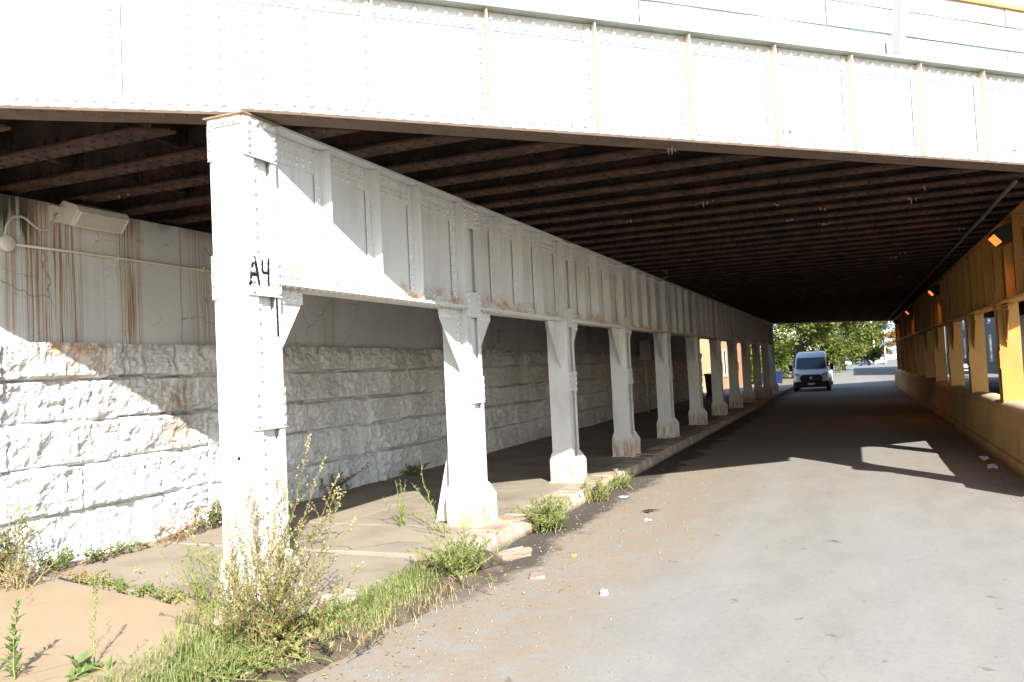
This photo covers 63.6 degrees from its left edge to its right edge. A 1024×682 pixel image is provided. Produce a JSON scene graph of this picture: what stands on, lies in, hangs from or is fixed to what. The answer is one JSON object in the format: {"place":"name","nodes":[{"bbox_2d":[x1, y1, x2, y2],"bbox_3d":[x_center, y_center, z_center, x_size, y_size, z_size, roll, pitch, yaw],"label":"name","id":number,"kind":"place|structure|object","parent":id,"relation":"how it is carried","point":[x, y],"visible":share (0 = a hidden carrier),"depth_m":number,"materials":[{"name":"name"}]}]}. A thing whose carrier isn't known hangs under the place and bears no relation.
{"place":"outdoors","nodes":[
{"label":"outdoors","id":0,"kind":"place"},
{"bbox_2d":[23,593,277,681],"bbox_3d":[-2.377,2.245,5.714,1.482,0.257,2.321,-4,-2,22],"label":"verge grass","id":1,"kind":"structure","parent":0,"point":[210,640],"depth_m":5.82,"materials":[{"name":"plant"}]},
{"bbox_2d":[153,549,508,681],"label":"soil verge","id":2,"kind":"structure","parent":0,"point":[494,564],"depth_m":6.65,"materials":[{"name":"soil"}]},
{"bbox_2d":[136,613,319,681],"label":"creeping weed","id":3,"kind":"object","parent":2,"relation":"on","point":[258,663],"visible":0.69,"depth_m":5.79,"materials":[{"name":"green plant"}]},
{"bbox_2d":[206,487,253,637],"bbox_3d":[-2.210,1.743,6.402,0.467,1.227,0.241,-4,-2,22],"label":"tall weed","id":4,"kind":"object","parent":2,"relation":"on","point":[241,542],"visible":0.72,"depth_m":6.41,"materials":[{"name":"green plant"}]},
{"bbox_2d":[130,630,332,681],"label":"creeping weed","id":5,"kind":"object","parent":2,"relation":"on","point":[236,667],"visible":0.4,"depth_m":5.72,"materials":[{"name":"green plant"}]},
{"bbox_2d":[133,433,363,653],"bbox_3d":[-1.985,1.542,6.162,1.478,1.628,1.231,-4,-2,22],"label":"tall weed","id":6,"kind":"object","parent":2,"relation":"on","point":[276,599],"visible":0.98,"depth_m":6.24,"materials":[{"name":"green plant"}]},
{"bbox_2d":[235,589,392,657],"bbox_3d":[-1.484,2.107,6.220,1.081,0.456,0.910,-4,-2,22],"label":"weed","id":7,"kind":"object","parent":2,"relation":"on","point":[323,631],"visible":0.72,"depth_m":6.18,"materials":[{"name":"green plant"}]},
{"bbox_2d":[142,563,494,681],"bbox_3d":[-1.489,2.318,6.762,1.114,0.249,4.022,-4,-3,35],"label":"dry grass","id":8,"kind":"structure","parent":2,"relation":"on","point":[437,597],"depth_m":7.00,"materials":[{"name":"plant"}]},
{"bbox_2d":[317,588,358,614],"bbox_3d":[-1.492,2.238,7.086,0.353,0.174,0.227,-2,-2,-12],"label":"concrete chunk","id":9,"kind":"object","parent":2,"relation":"on","point":[347,592],"visible":0.41,"depth_m":7.04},
{"bbox_2d":[296,560,450,640],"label":"verge grass","id":10,"kind":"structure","parent":2,"relation":"on","point":[396,588],"depth_m":7.21,"materials":[{"name":"plant"}]},
{"bbox_2d":[403,521,518,580],"bbox_3d":[-0.508,2.187,8.435,1.164,0.476,1.774,-3,-2,9],"label":"kerb clump","id":11,"kind":"object","parent":2,"relation":"on","point":[453,561],"visible":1,"depth_m":8.46,"materials":[{"name":"green plant"}]},
{"bbox_2d":[0,384,790,681],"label":"pavement","id":12,"kind":"structure","parent":0,"point":[53,622],"depth_m":8.91,"materials":[{"name":"concrete"}]},
{"bbox_2d":[0,598,31,679],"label":"lance leaf weed","id":13,"kind":"object","parent":12,"relation":"on","point":[13,644],"visible":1,"depth_m":5.55,"materials":[{"name":"plant"}]},
{"bbox_2d":[0,497,49,588],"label":"bushy weed","id":14,"kind":"object","parent":12,"relation":"on","point":[8,539],"visible":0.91,"depth_m":8.35,"materials":[{"name":"plant"}]},
{"bbox_2d":[0,545,66,591],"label":"dry weed","id":15,"kind":"object","parent":12,"relation":"on","point":[19,575],"visible":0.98,"depth_m":8.15,"materials":[{"name":"plant"}]},
{"bbox_2d":[32,544,97,579],"bbox_3d":[-4.830,2.348,8.889,0.444,0.264,0.741,-3,-2,7],"label":"wall foot weed","id":16,"kind":"object","parent":12,"relation":"on","point":[58,564],"depth_m":8.89,"materials":[{"name":"green plant"}]},
{"bbox_2d":[52,567,108,583],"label":"joint weed","id":17,"kind":"object","parent":12,"relation":"on","point":[75,575],"visible":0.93,"depth_m":8.38,"materials":[{"name":"green plant"}]},
{"bbox_2d":[63,650,111,681],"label":"leafy weed","id":18,"kind":"object","parent":12,"relation":"on","point":[84,667],"visible":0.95,"depth_m":5.56,"materials":[{"name":"green plant"}]},
{"bbox_2d":[87,577,99,662],"bbox_3d":[-2.927,1.964,5.783,0.087,0.621,0.111,-4,-2,22],"label":"goldenrod","id":19,"kind":"object","parent":12,"relation":"on","point":[94,622],"visible":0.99,"depth_m":5.79,"materials":[{"name":"green plant"}]},
{"bbox_2d":[79,571,116,588],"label":"joint weed","id":20,"kind":"object","parent":12,"relation":"on","point":[99,577],"visible":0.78,"depth_m":8.15,"materials":[{"name":"plant"}]},
{"bbox_2d":[81,539,141,566],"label":"wall foot weed","id":21,"kind":"object","parent":12,"relation":"on","point":[86,554],"depth_m":9.36,"materials":[{"name":"green plant"}]},
{"bbox_2d":[98,575,139,591],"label":"joint weed","id":22,"kind":"object","parent":12,"relation":"on","point":[122,586],"visible":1,"depth_m":7.94,"materials":[{"name":"green plant"}]},
{"bbox_2d":[112,530,159,551],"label":"wall foot weed","id":23,"kind":"object","parent":12,"relation":"on","point":[143,544],"depth_m":9.80,"materials":[{"name":"green plant"}]},
{"bbox_2d":[129,581,173,597],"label":"joint weed","id":24,"kind":"object","parent":12,"relation":"on","point":[142,590],"visible":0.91,"depth_m":7.69,"materials":[{"name":"green plant"}]},
{"bbox_2d":[145,586,197,602],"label":"joint weed","id":25,"kind":"object","parent":12,"relation":"on","point":[180,592],"visible":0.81,"depth_m":7.44,"materials":[{"name":"green plant"}]},
{"bbox_2d":[151,518,204,543],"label":"wall foot weed","id":26,"kind":"object","parent":12,"relation":"on","point":[162,540],"depth_m":10.24,"materials":[{"name":"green plant"}]},
{"bbox_2d":[154,539,218,611],"bbox_3d":[-2.690,2.044,7.205,0.687,0.616,0.938,-1,-3,-38],"label":"feathery weed","id":27,"kind":"object","parent":12,"relation":"on","point":[197,593],"visible":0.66,"depth_m":7.15,"materials":[{"name":"green plant"}]},
{"bbox_2d":[172,506,217,538],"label":"wall foot weed","id":28,"kind":"object","parent":12,"relation":"on","point":[194,516],"depth_m":10.64,"materials":[{"name":"green plant"}]},
{"bbox_2d":[182,530,219,576],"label":"feathery weed","id":29,"kind":"object","parent":12,"relation":"on","point":[201,551],"visible":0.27,"depth_m":7.91,"materials":[{"name":"green plant"}]},
{"bbox_2d":[193,498,221,532],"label":"wall foot weed","id":30,"kind":"object","parent":12,"relation":"on","point":[217,517],"depth_m":10.97,"materials":[{"name":"green plant"}]},
{"bbox_2d":[203,110,309,629],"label":"steel column","id":31,"kind":"structure","parent":12,"relation":"on","point":[257,306],"depth_m":6.77,"materials":[{"name":"metal"}]},
{"bbox_2d":[319,464,372,498],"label":"wall foot weed","id":32,"kind":"object","parent":12,"relation":"on","point":[337,484],"depth_m":13.68,"materials":[{"name":"green plant"}]},
{"bbox_2d":[383,480,406,526],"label":"runner weed","id":33,"kind":"object","parent":12,"relation":"on","point":[401,514],"visible":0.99,"depth_m":10.60,"materials":[{"name":"green plant"}]},
{"bbox_2d":[399,461,431,474],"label":"wall foot weed","id":34,"kind":"object","parent":12,"relation":"on","point":[411,470],"depth_m":16.08,"materials":[{"name":"green plant"}]},
{"bbox_2d":[392,459,450,536],"bbox_3d":[-1.031,1.907,10.029,0.401,0.866,1.181,-1,-3,-39],"label":"runner weed","id":35,"kind":"object","parent":12,"relation":"on","point":[441,529],"visible":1,"depth_m":10.09,"materials":[{"name":"green plant"}]},
{"bbox_2d":[436,199,500,526],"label":"steel column","id":36,"kind":"structure","parent":12,"relation":"on","point":[468,495],"depth_m":10.49,"materials":[{"name":"metal"}]},
{"bbox_2d":[545,239,588,483],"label":"steel column","id":37,"kind":"structure","parent":12,"relation":"on","point":[568,463],"depth_m":14.06,"materials":[{"name":"metal"}]},
{"bbox_2d":[608,263,642,456],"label":"steel column","id":38,"kind":"structure","parent":12,"relation":"on","point":[626,442],"depth_m":17.66,"materials":[{"name":"metal"}]},
{"bbox_2d":[639,339,650,412],"bbox_3d":[5.513,1.425,33.841,0.440,3.000,0.075,-4,-2,22],"label":"sign post","id":39,"kind":"object","parent":12,"relation":"on","point":[645,352],"visible":1,"depth_m":33.83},
{"bbox_2d":[653,280,680,437],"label":"steel column","id":40,"kind":"structure","parent":12,"relation":"on","point":[667,424],"depth_m":21.63,"materials":[{"name":"metal"}]},
{"bbox_2d":[685,292,708,424],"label":"steel column","id":41,"kind":"structure","parent":12,"relation":"on","point":[697,414],"depth_m":25.78,"materials":[{"name":"metal"}]},
{"bbox_2d":[704,373,711,397],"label":"wheelie bin","id":42,"kind":"object","parent":12,"relation":"on","point":[708,382],"visible":0.49,"depth_m":43.87,"materials":[{"name":"black plastic"}]},
{"bbox_2d":[709,301,727,415],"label":"steel column","id":43,"kind":"structure","parent":12,"relation":"on","point":[719,405],"depth_m":29.94,"materials":[{"name":"metal"}]},
{"bbox_2d":[726,308,742,407],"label":"steel column","id":44,"kind":"structure","parent":12,"relation":"on","point":[735,399],"depth_m":34.09,"materials":[{"name":"metal"}]},
{"bbox_2d":[0,119,1023,322],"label":"bridge deck","id":45,"kind":"structure","parent":44,"relation":"on","point":[773,239],"depth_m":11.14,"materials":[{"name":"metal"}]},
{"bbox_2d":[0,0,239,124],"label":"face girder","id":46,"kind":"object","parent":45,"relation":"attached to","point":[152,61],"visible":0.91,"depth_m":6.94,"materials":[{"name":"paint"}]},
{"bbox_2d":[275,125,773,345],"bbox_3d":[6.796,-0.760,28.675,0.345,1.415,46.638,-4,-2,22],"label":"support girder","id":47,"kind":"object","parent":45,"relation":"attached to","point":[351,226],"visible":0.93,"depth_m":9.48,"materials":[{"name":"metal"}]},
{"bbox_2d":[231,0,1023,171],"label":"face girder","id":48,"kind":"object","parent":45,"relation":"attached to","point":[466,68],"visible":1,"depth_m":8.13,"materials":[{"name":"paint"}]},
{"bbox_2d":[469,0,1023,71],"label":"timber parapet","id":49,"kind":"structure","parent":48,"relation":"on","point":[938,26],"depth_m":9.48,"materials":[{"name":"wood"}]},
{"bbox_2d":[773,317,993,323],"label":"face girder","id":50,"kind":"object","parent":45,"relation":"attached to","point":[838,321],"visible":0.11,"depth_m":52.57,"materials":[{"name":"white paint"}]},
{"bbox_2d":[886,179,1023,320],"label":"conduit","id":51,"kind":"object","parent":45,"relation":"hanging from","point":[1012,184],"visible":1,"depth_m":14.96,"materials":[{"name":"brown metal"}]},
{"bbox_2d":[740,313,755,402],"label":"steel column","id":52,"kind":"structure","parent":12,"relation":"on","point":[748,395],"depth_m":38.25,"materials":[{"name":"metal"}]},
{"bbox_2d":[751,317,764,397],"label":"steel column","id":53,"kind":"structure","parent":12,"relation":"on","point":[759,391],"depth_m":42.41,"materials":[{"name":"paint"}]},
{"bbox_2d":[761,321,772,393],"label":"steel column","id":54,"kind":"structure","parent":12,"relation":"on","point":[767,387],"depth_m":46.56,"materials":[{"name":"paint"}]},
{"bbox_2d":[768,324,778,390],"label":"steel column","id":55,"kind":"structure","parent":12,"relation":"on","point":[772,369],"depth_m":50.16,"materials":[{"name":"paint"}]},
{"bbox_2d":[297,360,1023,681],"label":"road","id":56,"kind":"structure","parent":0,"point":[867,534],"depth_m":8.17,"materials":[{"name":"asphalt"}]},
{"bbox_2d":[299,470,701,681],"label":"leaf litter","id":57,"kind":"object","parent":56,"relation":"on","point":[490,593],"visible":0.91,"depth_m":7.55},
{"bbox_2d":[493,546,531,560],"bbox_3d":[0.010,2.414,9.379,0.422,0.093,0.201,-1,-3,-39],"label":"concrete chunk","id":58,"kind":"object","parent":56,"relation":"on","point":[513,553],"visible":0.92,"depth_m":9.33,"materials":[{"name":"concrete"}]},
{"bbox_2d":[529,570,546,578],"bbox_3d":[0.267,2.395,8.472,0.184,0.037,0.231,-3,-2,5],"label":"concrete chunk","id":59,"kind":"object","parent":56,"relation":"on","point":[535,574],"visible":1,"depth_m":8.41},
{"bbox_2d":[507,490,580,533],"bbox_3d":[0.508,2.234,10.801,1.101,0.504,1.539,-2,-2,-7],"label":"kerb clump","id":60,"kind":"object","parent":56,"relation":"on","point":[551,515],"visible":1,"depth_m":10.87,"materials":[{"name":"green plant"}]},
{"bbox_2d":[576,475,615,503],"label":"kerb clump","id":61,"kind":"object","parent":56,"relation":"on","point":[598,491],"visible":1,"depth_m":13.08,"materials":[{"name":"green plant"}]},
{"bbox_2d":[601,589,608,595],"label":"paper litter","id":62,"kind":"object","parent":56,"relation":"on","point":[604,592],"visible":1,"depth_m":7.65,"materials":[{"name":"white paper"}]},
{"bbox_2d":[608,467,635,490],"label":"kerb clump","id":63,"kind":"object","parent":56,"relation":"on","point":[625,483],"visible":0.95,"depth_m":14.31,"materials":[{"name":"green plant"}]},
{"bbox_2d":[789,351,832,390],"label":"parked van","id":64,"kind":"object","parent":56,"relation":"on","point":[811,369],"visible":1,"depth_m":52.80,"materials":[{"name":"white paint"}]},
{"bbox_2d":[828,366,832,384],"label":"parked car","id":65,"kind":"object","parent":56,"relation":"on","point":[831,373],"visible":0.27,"depth_m":62.65,"materials":[{"name":"white paint"}]},
{"bbox_2d":[869,358,886,363],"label":"parked car","id":66,"kind":"object","parent":56,"relation":"on","point":[881,361],"visible":0.46,"depth_m":186.73,"materials":[{"name":"white paint"}]},
{"bbox_2d":[880,321,896,359],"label":"office tower","id":67,"kind":"structure","parent":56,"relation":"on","point":[893,356],"depth_m":359.35,"materials":[{"name":"white glass"}]},
{"bbox_2d":[894,368,1023,479],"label":"traffic barrier","id":68,"kind":"object","parent":56,"relation":"on","point":[991,424],"visible":0.85,"depth_m":18.10,"materials":[{"name":"yellow paint"}]},
{"bbox_2d":[895,325,900,368],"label":"steel column","id":69,"kind":"structure","parent":68,"relation":"on","point":[898,355],"depth_m":53.03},
{"bbox_2d":[897,317,904,370],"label":"steel column","id":70,"kind":"structure","parent":68,"relation":"on","point":[901,342],"depth_m":48.88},
{"bbox_2d":[901,313,910,371],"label":"steel column","id":71,"kind":"structure","parent":68,"relation":"on","point":[906,354],"depth_m":44.72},
{"bbox_2d":[906,313,916,373],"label":"steel column","id":72,"kind":"structure","parent":68,"relation":"on","point":[912,357],"depth_m":40.56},
{"bbox_2d":[911,303,924,375],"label":"steel column","id":73,"kind":"structure","parent":68,"relation":"on","point":[919,360],"depth_m":36.40,"materials":[{"name":"metal"}]},
{"bbox_2d":[905,306,912,313],"bbox_3d":[17.938,-1.395,37.277,0.346,0.380,0.871,-4,-2,22],"label":"wall light","id":74,"kind":"object","parent":73,"relation":"attached to","point":[909,311],"visible":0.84,"depth_m":36.89,"materials":[{"name":"black plastic"}]},
{"bbox_2d":[919,296,934,377],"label":"steel column","id":75,"kind":"structure","parent":68,"relation":"on","point":[928,354],"depth_m":32.24,"materials":[{"name":"metal"}]},
{"bbox_2d":[928,288,947,380],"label":"steel column","id":76,"kind":"structure","parent":68,"relation":"on","point":[939,353],"depth_m":28.12,"materials":[{"name":"metal"}]},
{"bbox_2d":[941,275,964,385],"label":"steel column","id":77,"kind":"structure","parent":68,"relation":"on","point":[955,360],"depth_m":23.74,"materials":[{"name":"metal"}]},
{"bbox_2d":[959,257,988,392],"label":"steel column","id":78,"kind":"structure","parent":68,"relation":"on","point":[976,357],"depth_m":19.58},
{"bbox_2d":[986,231,1023,401],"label":"steel column","id":79,"kind":"structure","parent":68,"relation":"on","point":[1008,357],"depth_m":15.43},
{"bbox_2d":[894,200,1023,340],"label":"support girder","id":80,"kind":"object","parent":79,"relation":"on","point":[1011,259],"visible":0.68,"depth_m":17.63,"materials":[{"name":"metal"}]},
{"bbox_2d":[928,284,939,295],"bbox_3d":[13.153,-1.606,25.731,0.346,0.380,0.871,-4,-2,22],"label":"wall light","id":81,"kind":"object","parent":80,"relation":"attached to","point":[934,290],"visible":1,"depth_m":25.35,"materials":[{"name":"black plastic"}]},
{"bbox_2d":[988,223,1012,246],"bbox_3d":[8.291,-1.819,14.001,0.346,0.380,0.871,-4,-2,22],"label":"wall light","id":82,"kind":"object","parent":80,"relation":"attached to","point":[1001,235],"visible":1,"depth_m":13.63,"materials":[{"name":"black plastic"}]},
{"bbox_2d":[963,357,967,370],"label":"parked car","id":83,"kind":"object","parent":56,"relation":"on","point":[965,364],"visible":0.01,"depth_m":74.31,"materials":[{"name":"white paint"}]},
{"bbox_2d":[978,456,989,459],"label":"paper litter","id":84,"kind":"object","parent":56,"relation":"on","point":[984,457],"visible":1,"depth_m":15.78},
{"bbox_2d":[987,464,997,468],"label":"paper litter","id":85,"kind":"object","parent":56,"relation":"on","point":[989,466],"visible":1,"depth_m":14.60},
{"bbox_2d":[299,461,1023,680],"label":"gravel","id":86,"kind":"structure","parent":0,"point":[420,660],"depth_m":9.03,"materials":[{"name":"gravel"}]},
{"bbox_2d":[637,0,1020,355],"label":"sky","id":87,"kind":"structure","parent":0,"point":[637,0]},
{"bbox_2d":[703,357,997,393],"bbox_3d":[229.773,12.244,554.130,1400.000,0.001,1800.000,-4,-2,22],"label":"ground","id":88,"kind":"structure","parent":0,"point":[787,381],"depth_m":81.27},
{"bbox_2d":[0,194,703,579],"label":"abutment wall","id":89,"kind":"structure","parent":88,"relation":"on","point":[108,406],"depth_m":10.88,"materials":[{"name":"stone"}]},
{"bbox_2d":[3,200,128,234],"bbox_3d":[-5.057,-1.360,9.437,0.314,0.520,1.444,-4,-2,22],"label":"wall light","id":90,"kind":"object","parent":89,"relation":"attached to","point":[84,216],"visible":1,"depth_m":9.51,"materials":[{"name":"beige paint"}]},
{"bbox_2d":[0,235,210,271],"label":"conduit","id":91,"kind":"object","parent":89,"relation":"attached to","point":[8,243],"visible":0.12,"depth_m":9.56,"materials":[{"name":"metal"}]},
{"bbox_2d":[419,384,793,559],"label":"kerb","id":92,"kind":"structure","parent":88,"relation":"on","point":[512,525],"depth_m":14.58,"materials":[{"name":"concrete"}]},
{"bbox_2d":[700,339,728,391],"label":"brick house","id":93,"kind":"structure","parent":88,"relation":"on","point":[705,352],"depth_m":62.74,"materials":[{"name":"brick"}]},
{"bbox_2d":[723,349,727,376],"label":"window","id":94,"kind":"structure","parent":93,"relation":"in","point":[724,351],"depth_m":64.58,"materials":[{"name":"beige paint"}]},
{"bbox_2d":[737,343,742,385],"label":"brick house","id":95,"kind":"structure","parent":88,"relation":"on","point":[739,364],"depth_m":74.78,"materials":[{"name":"brick"}]},
{"bbox_2d":[750,359,789,383],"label":"hedge","id":96,"kind":"object","parent":88,"relation":"on","point":[752,376],"visible":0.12,"depth_m":77.27,"materials":[{"name":"green plant"}]},
{"bbox_2d":[750,324,802,371],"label":"broadleaf tree","id":97,"kind":"object","parent":88,"relation":"on","point":[781,355],"visible":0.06,"depth_m":78.56,"materials":[{"name":"green plant"}]},
{"bbox_2d":[751,324,801,377],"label":"broadleaf tree","id":98,"kind":"object","parent":88,"relation":"on","point":[793,353],"visible":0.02,"depth_m":96.20,"materials":[{"name":"green plant"}]},
{"bbox_2d":[776,371,782,383],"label":"wheelie bin","id":99,"kind":"object","parent":88,"relation":"on","point":[778,376],"visible":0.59,"depth_m":71.71,"materials":[{"name":"blue plastic"}]},
{"bbox_2d":[773,322,850,379],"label":"broadleaf tree","id":100,"kind":"object","parent":88,"relation":"on","point":[837,349],"visible":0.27,"depth_m":88.87,"materials":[{"name":"green plant"}]},
{"bbox_2d":[791,322,878,372],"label":"broadleaf tree","id":101,"kind":"object","parent":88,"relation":"on","point":[853,325],"visible":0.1,"depth_m":108.95,"materials":[{"name":"green plant"}]},
{"bbox_2d":[835,328,880,365],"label":"broadleaf tree","id":102,"kind":"object","parent":88,"relation":"on","point":[866,342],"visible":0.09,"depth_m":194.38,"materials":[{"name":"green plant"}]},
{"bbox_2d":[826,321,894,369],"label":"broadleaf tree","id":103,"kind":"object","parent":88,"relation":"on","point":[872,353],"visible":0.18,"depth_m":123.12,"materials":[{"name":"green plant"}]},
{"bbox_2d":[875,321,895,359],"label":"broadleaf tree","id":104,"kind":"object","parent":88,"relation":"on","point":[890,335],"visible":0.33,"depth_m":196.08,"materials":[{"name":"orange plant"}]},
{"bbox_2d":[1019,315,1023,373],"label":"abutment wall","id":105,"kind":"structure","parent":88,"relation":"on","point":[1021,317],"depth_m":55.47,"materials":[{"name":"paint"}]},
{"bbox_2d":[786,364,948,372],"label":"cross street","id":106,"kind":"structure","parent":0,"point":[871,367],"depth_m":139.38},
{"bbox_2d":[859,359,868,365],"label":"parked car","id":107,"kind":"object","parent":106,"relation":"on","point":[862,363],"visible":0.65,"depth_m":171.61,"materials":[{"name":"blue paint"}]},
{"bbox_2d":[944,318,997,371],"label":"town building","id":108,"kind":"structure","parent":0,"point":[990,336],"depth_m":83.43,"materials":[{"name":"grey brick"}]},
{"bbox_2d":[963,338,966,357],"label":"window","id":109,"kind":"structure","parent":108,"relation":"in","point":[964,341],"depth_m":101.40,"materials":[{"name":"glass"}]},
{"bbox_2d":[988,334,993,361],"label":"window","id":110,"kind":"structure","parent":108,"relation":"in","point":[990,335],"depth_m":82.14,"materials":[{"name":"glass"}]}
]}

